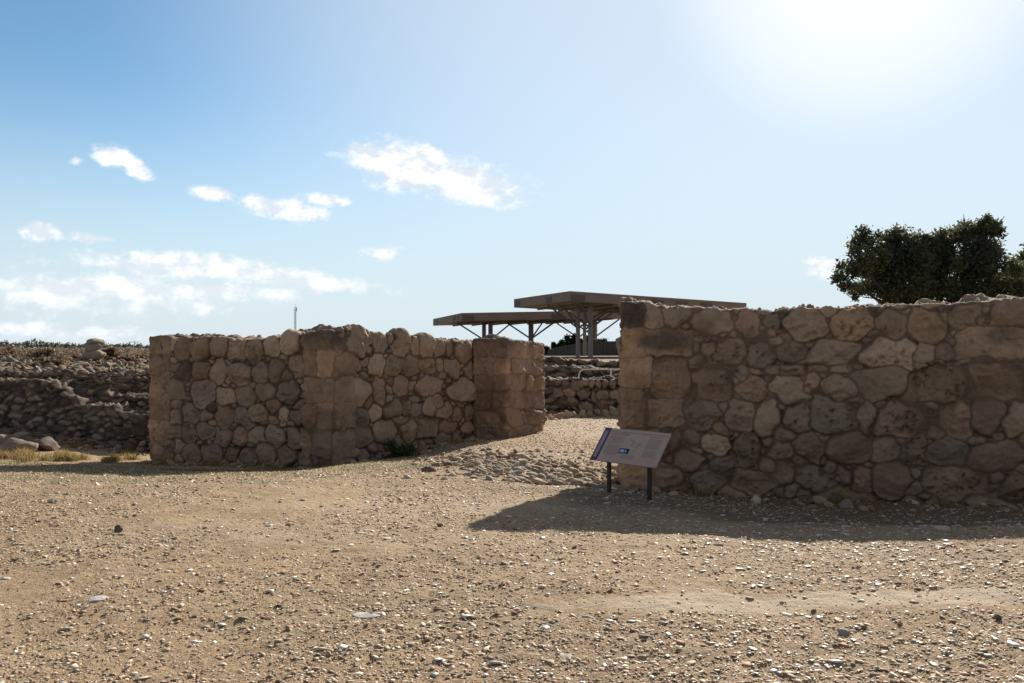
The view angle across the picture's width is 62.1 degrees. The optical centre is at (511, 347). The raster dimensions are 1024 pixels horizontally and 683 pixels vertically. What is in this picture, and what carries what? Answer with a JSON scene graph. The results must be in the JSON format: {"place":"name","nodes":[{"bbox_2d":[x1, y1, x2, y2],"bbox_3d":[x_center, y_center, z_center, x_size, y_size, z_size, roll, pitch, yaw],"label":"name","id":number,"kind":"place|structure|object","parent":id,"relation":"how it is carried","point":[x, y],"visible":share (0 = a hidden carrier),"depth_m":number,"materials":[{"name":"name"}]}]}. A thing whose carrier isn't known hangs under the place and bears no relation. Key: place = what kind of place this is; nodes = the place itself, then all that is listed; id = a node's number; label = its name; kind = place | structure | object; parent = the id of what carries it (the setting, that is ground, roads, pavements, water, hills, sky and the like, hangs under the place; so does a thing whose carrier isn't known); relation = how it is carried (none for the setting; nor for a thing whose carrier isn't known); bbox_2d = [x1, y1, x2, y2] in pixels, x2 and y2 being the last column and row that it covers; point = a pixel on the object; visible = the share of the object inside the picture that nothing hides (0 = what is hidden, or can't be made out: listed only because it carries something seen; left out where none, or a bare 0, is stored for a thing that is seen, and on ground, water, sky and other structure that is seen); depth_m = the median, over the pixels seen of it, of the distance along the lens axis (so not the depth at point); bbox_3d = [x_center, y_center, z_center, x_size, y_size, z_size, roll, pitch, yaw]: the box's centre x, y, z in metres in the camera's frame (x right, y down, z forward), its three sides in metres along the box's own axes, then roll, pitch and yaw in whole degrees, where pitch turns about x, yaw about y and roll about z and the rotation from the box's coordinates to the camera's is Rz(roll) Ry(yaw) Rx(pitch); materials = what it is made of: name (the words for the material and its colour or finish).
{"place":"outdoors","nodes":[
{"label":"outdoors","id":0,"kind":"place"},
{"bbox_2d":[0,348,1023,682],"bbox_3d":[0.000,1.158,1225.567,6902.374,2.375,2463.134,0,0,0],"label":"ground","id":1,"kind":"structure","parent":0,"point":[276,510],"depth_m":5.85,"materials":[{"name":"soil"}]},
{"bbox_2d":[0,434,18,444],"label":"boulder","id":2,"kind":"object","parent":1,"relation":"on","point":[4,438],"visible":0.56,"depth_m":17.91,"materials":[{"name":"stone"}]},
{"bbox_2d":[1,344,31,356],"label":"dry shrub","id":3,"kind":"object","parent":1,"relation":"on","point":[11,348],"visible":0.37,"depth_m":33.55,"materials":[{"name":"brown plant"}]},
{"bbox_2d":[0,438,38,452],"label":"boulder","id":4,"kind":"object","parent":1,"relation":"on","point":[13,443],"visible":0.68,"depth_m":16.66,"materials":[{"name":"stone"}]},
{"bbox_2d":[29,345,58,357],"bbox_3d":[-18.094,0.237,32.904,0.992,0.706,0.955,0,0,0],"label":"dry shrub","id":5,"kind":"object","parent":1,"relation":"on","point":[45,351],"visible":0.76,"depth_m":32.80,"materials":[{"name":"brown plant"}]},
{"bbox_2d":[32,436,60,450],"bbox_3d":[-9.558,1.988,17.471,0.603,0.346,0.692,0,0,-41],"label":"boulder","id":6,"kind":"object","parent":1,"relation":"on","point":[48,443],"visible":0.73,"depth_m":17.30,"materials":[{"name":"stone"}]},
{"bbox_2d":[24,353,73,367],"bbox_3d":[-12.843,0.487,23.566,1.255,0.713,0.889,0,0,-44],"label":"dry shrub","id":7,"kind":"object","parent":1,"relation":"on","point":[58,360],"visible":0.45,"depth_m":23.45,"materials":[{"name":"brown plant"}]},
{"bbox_2d":[47,499,57,502],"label":"loose stone","id":8,"kind":"object","parent":1,"relation":"on","point":[52,500],"visible":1,"depth_m":8.83,"materials":[{"name":"stone"}]},
{"bbox_2d":[49,353,83,360],"bbox_3d":[-15.675,0.402,29.939,1.359,0.486,0.793,0,0,0],"label":"dry shrub","id":9,"kind":"object","parent":1,"relation":"on","point":[75,356],"visible":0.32,"depth_m":29.92,"materials":[{"name":"brown plant"}]},
{"bbox_2d":[0,345,149,358],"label":"dry scrub","id":10,"kind":"object","parent":1,"relation":"on","point":[137,352],"visible":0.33,"depth_m":34.87,"materials":[{"name":"brown plant"}]},
{"bbox_2d":[0,338,149,347],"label":"treeline","id":11,"kind":"object","parent":1,"relation":"on","point":[25,344],"visible":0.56,"depth_m":410.57,"materials":[{"name":"green plant"}]},
{"bbox_2d":[0,376,150,451],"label":"rubble wall","id":12,"kind":"structure","parent":1,"relation":"on","point":[56,406],"depth_m":19.64,"materials":[{"name":"stone"}]},
{"bbox_2d":[0,352,150,449],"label":"tumbled rubble","id":13,"kind":"object","parent":1,"relation":"on","point":[89,372],"visible":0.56,"depth_m":20.96,"materials":[{"name":"stone"}]},
{"bbox_2d":[82,338,105,360],"bbox_3d":[-14.496,0.078,29.473,0.702,0.860,0.745,0,0,0],"label":"stone stub","id":14,"kind":"object","parent":1,"relation":"on","point":[92,347],"visible":0.91,"depth_m":29.21,"materials":[{"name":"stone"}]},
{"bbox_2d":[87,596,108,601],"bbox_3d":[-2.615,1.589,5.372,0.135,0.031,0.122,0,0,0],"label":"loose stone","id":15,"kind":"object","parent":1,"relation":"on","point":[96,598],"visible":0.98,"depth_m":5.36,"materials":[{"name":"stone"}]},
{"bbox_2d":[71,380,148,409],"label":"rubble wall","id":16,"kind":"structure","parent":1,"relation":"on","point":[140,400],"depth_m":19.99,"materials":[{"name":"stone"}]},
{"bbox_2d":[101,343,127,357],"bbox_3d":[-15.476,0.218,32.983,1.303,0.814,0.830,0,0,0],"label":"dry shrub","id":17,"kind":"object","parent":1,"relation":"on","point":[110,350],"visible":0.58,"depth_m":32.85,"materials":[{"name":"brown plant"}]},
{"bbox_2d":[114,525,122,532],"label":"loose stone","id":18,"kind":"object","parent":1,"relation":"on","point":[118,528],"visible":0.94,"depth_m":7.37,"materials":[{"name":"stone"}]},
{"bbox_2d":[115,354,138,361],"bbox_3d":[-13.611,0.408,30.008,1.124,0.446,0.713,0,0,27],"label":"dry shrub","id":19,"kind":"object","parent":1,"relation":"on","point":[127,357],"visible":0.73,"depth_m":29.83,"materials":[{"name":"brown plant"}]},
{"bbox_2d":[294,307,296,329],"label":"lattice mast","id":20,"kind":"object","parent":1,"relation":"on","point":[295,317],"visible":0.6,"depth_m":600.63,"materials":[{"name":"grey metal"}]},
{"bbox_2d":[147,324,547,467],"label":"ruin wall","id":21,"kind":"structure","parent":1,"relation":"on","point":[320,395],"depth_m":16.51,"materials":[{"name":"stone"}]},
{"bbox_2d":[352,612,380,618],"bbox_3d":[-0.870,1.588,5.045,0.174,0.021,0.103,0,0,22],"label":"loose stone","id":22,"kind":"object","parent":1,"relation":"on","point":[363,615],"visible":1,"depth_m":5.04,"materials":[{"name":"stone"}]},
{"bbox_2d":[380,437,422,458],"bbox_3d":[-2.038,1.919,15.812,0.834,0.514,0.694,0,0,29],"label":"green shrub","id":23,"kind":"object","parent":1,"relation":"on","point":[403,450],"visible":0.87,"depth_m":15.76,"materials":[{"name":"green plant"}]},
{"bbox_2d":[1,439,936,504],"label":"short weeds","id":24,"kind":"object","parent":1,"relation":"on","point":[194,470],"visible":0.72,"depth_m":13.29,"materials":[{"name":"green plant"}]},
{"bbox_2d":[0,436,954,505],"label":"dry grass","id":25,"kind":"structure","parent":1,"relation":"on","point":[26,455],"depth_m":15.86,"materials":[{"name":"beige plant"}]},
{"bbox_2d":[0,459,1023,682],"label":"limestone flakes","id":26,"kind":"object","parent":1,"relation":"on","point":[773,670],"visible":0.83,"depth_m":5.61,"materials":[{"name":"beige stone"}]},
{"bbox_2d":[20,431,1023,512],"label":"fallen chips","id":27,"kind":"object","parent":1,"relation":"on","point":[818,500],"visible":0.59,"depth_m":11.43,"materials":[{"name":"stone"}]},
{"bbox_2d":[433,311,620,341],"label":"roof shelter","id":28,"kind":"object","parent":1,"relation":"on","point":[491,319],"visible":0.67,"depth_m":78.65,"materials":[{"name":"metal"}]},
{"bbox_2d":[396,447,658,493],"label":"cobbles","id":29,"kind":"object","parent":1,"relation":"on","point":[521,467],"visible":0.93,"depth_m":13.04,"materials":[{"name":"stone"}]},
{"bbox_2d":[547,414,553,419],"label":"edging stone","id":30,"kind":"object","parent":1,"relation":"on","point":[550,416],"visible":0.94,"depth_m":23.13,"materials":[{"name":"stone"}]},
{"bbox_2d":[553,412,562,418],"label":"edging stone","id":31,"kind":"object","parent":1,"relation":"on","point":[558,415],"visible":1,"depth_m":23.36,"materials":[{"name":"stone"}]},
{"bbox_2d":[559,653,571,658],"bbox_3d":[0.279,1.590,4.361,0.075,0.035,0.072,0,0,0],"label":"loose stone","id":32,"kind":"object","parent":1,"relation":"on","point":[566,656],"visible":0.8,"depth_m":4.36,"materials":[{"name":"stone"}]},
{"bbox_2d":[562,410,571,417],"bbox_3d":[1.533,1.871,23.688,0.220,0.289,0.252,0,0,41],"label":"edging stone","id":33,"kind":"object","parent":1,"relation":"on","point":[566,414],"visible":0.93,"depth_m":23.64,"materials":[{"name":"stone"}]},
{"bbox_2d":[570,411,576,417],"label":"edging stone","id":34,"kind":"object","parent":1,"relation":"on","point":[574,413],"visible":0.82,"depth_m":23.89,"materials":[{"name":"stone"}]},
{"bbox_2d":[544,333,609,353],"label":"broadleaf tree","id":35,"kind":"object","parent":1,"relation":"on","point":[568,340],"visible":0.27,"depth_m":81.68,"materials":[{"name":"green plant"}]},
{"bbox_2d":[544,373,619,413],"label":"rubble wall","id":36,"kind":"structure","parent":1,"relation":"on","point":[571,394],"depth_m":25.77,"materials":[{"name":"stone"}]},
{"bbox_2d":[544,364,619,378],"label":"rubble wall","id":37,"kind":"structure","parent":1,"relation":"on","point":[562,371],"depth_m":29.00,"materials":[{"name":"stone"}]},
{"bbox_2d":[544,356,619,368],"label":"rubble wall","id":38,"kind":"structure","parent":1,"relation":"on","point":[559,361],"depth_m":32.39,"materials":[{"name":"stone"}]},
{"bbox_2d":[579,410,585,417],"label":"edging stone","id":39,"kind":"object","parent":1,"relation":"on","point":[582,413],"visible":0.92,"depth_m":24.12,"materials":[{"name":"stone"}]},
{"bbox_2d":[548,341,618,354],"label":"boundary wall","id":40,"kind":"structure","parent":1,"relation":"on","point":[604,348],"depth_m":73.00,"materials":[{"name":"metal"}]},
{"bbox_2d":[586,410,592,416],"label":"edging stone","id":41,"kind":"object","parent":1,"relation":"on","point":[589,413],"visible":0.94,"depth_m":24.39,"materials":[{"name":"stone"}]},
{"bbox_2d":[594,409,602,416],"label":"edging stone","id":42,"kind":"object","parent":1,"relation":"on","point":[597,412],"visible":0.92,"depth_m":24.65,"materials":[{"name":"stone"}]},
{"bbox_2d":[578,368,619,376],"bbox_3d":[3.101,0.950,27.200,1.990,0.600,0.052,0,0,0],"label":"handrail","id":43,"kind":"object","parent":1,"relation":"on","point":[599,369],"visible":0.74,"depth_m":27.18,"materials":[{"name":"grey metal"}]},
{"bbox_2d":[602,409,608,415],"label":"edging stone","id":44,"kind":"object","parent":1,"relation":"on","point":[605,412],"visible":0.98,"depth_m":24.86,"materials":[{"name":"stone"}]},
{"bbox_2d":[609,405,617,415],"bbox_3d":[3.039,1.868,25.194,0.309,0.341,0.236,0,0,-43],"label":"edging stone","id":45,"kind":"object","parent":1,"relation":"on","point":[612,411],"visible":0.81,"depth_m":25.10,"materials":[{"name":"stone"}]},
{"bbox_2d":[514,291,746,356],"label":"roof shelter","id":46,"kind":"object","parent":1,"relation":"on","point":[590,303],"visible":0.52,"depth_m":63.92,"materials":[{"name":"metal"}]},
{"bbox_2d":[590,427,671,499],"bbox_3d":[1.447,1.502,10.439,0.321,0.967,1.035,0,0,-42],"label":"information board","id":47,"kind":"object","parent":1,"relation":"on","point":[633,447],"visible":0.91,"depth_m":10.40,"materials":[{"name":"grey metal"}]},
{"bbox_2d":[615,293,1023,504],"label":"ruin wall","id":48,"kind":"structure","parent":1,"relation":"on","point":[921,400],"depth_m":11.49,"materials":[{"name":"stone"}]},
{"bbox_2d":[837,628,850,635],"bbox_3d":[1.846,1.573,4.709,0.078,0.036,0.072,0,0,-30],"label":"loose stone","id":49,"kind":"object","parent":1,"relation":"on","point":[844,632],"visible":1,"depth_m":4.69,"materials":[{"name":"stone"}]},
{"bbox_2d":[827,212,1023,304],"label":"broadleaf tree","id":50,"kind":"object","parent":1,"relation":"on","point":[889,267],"visible":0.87,"depth_m":33.30,"materials":[{"name":"green plant"}]},
{"bbox_2d":[934,525,950,530],"bbox_3d":[3.918,1.643,7.708,0.142,0.058,0.120,0,0,0],"label":"loose stone","id":51,"kind":"object","parent":1,"relation":"on","point":[938,527],"visible":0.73,"depth_m":7.71,"materials":[{"name":"stone"}]},
{"bbox_2d":[994,614,1001,619],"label":"loose stone","id":52,"kind":"object","parent":1,"relation":"on","point":[997,617],"visible":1,"depth_m":4.90,"materials":[{"name":"stone"}]},
{"bbox_2d":[1015,244,1023,296],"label":"broadleaf tree","id":53,"kind":"object","parent":1,"relation":"on","point":[1020,254],"visible":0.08,"depth_m":35.68,"materials":[{"name":"green plant"}]},
{"bbox_2d":[0,0,1023,347],"label":"sky","id":54,"kind":"structure","parent":0,"point":[226,167],"materials":[{"name":"blue"}]}
]}

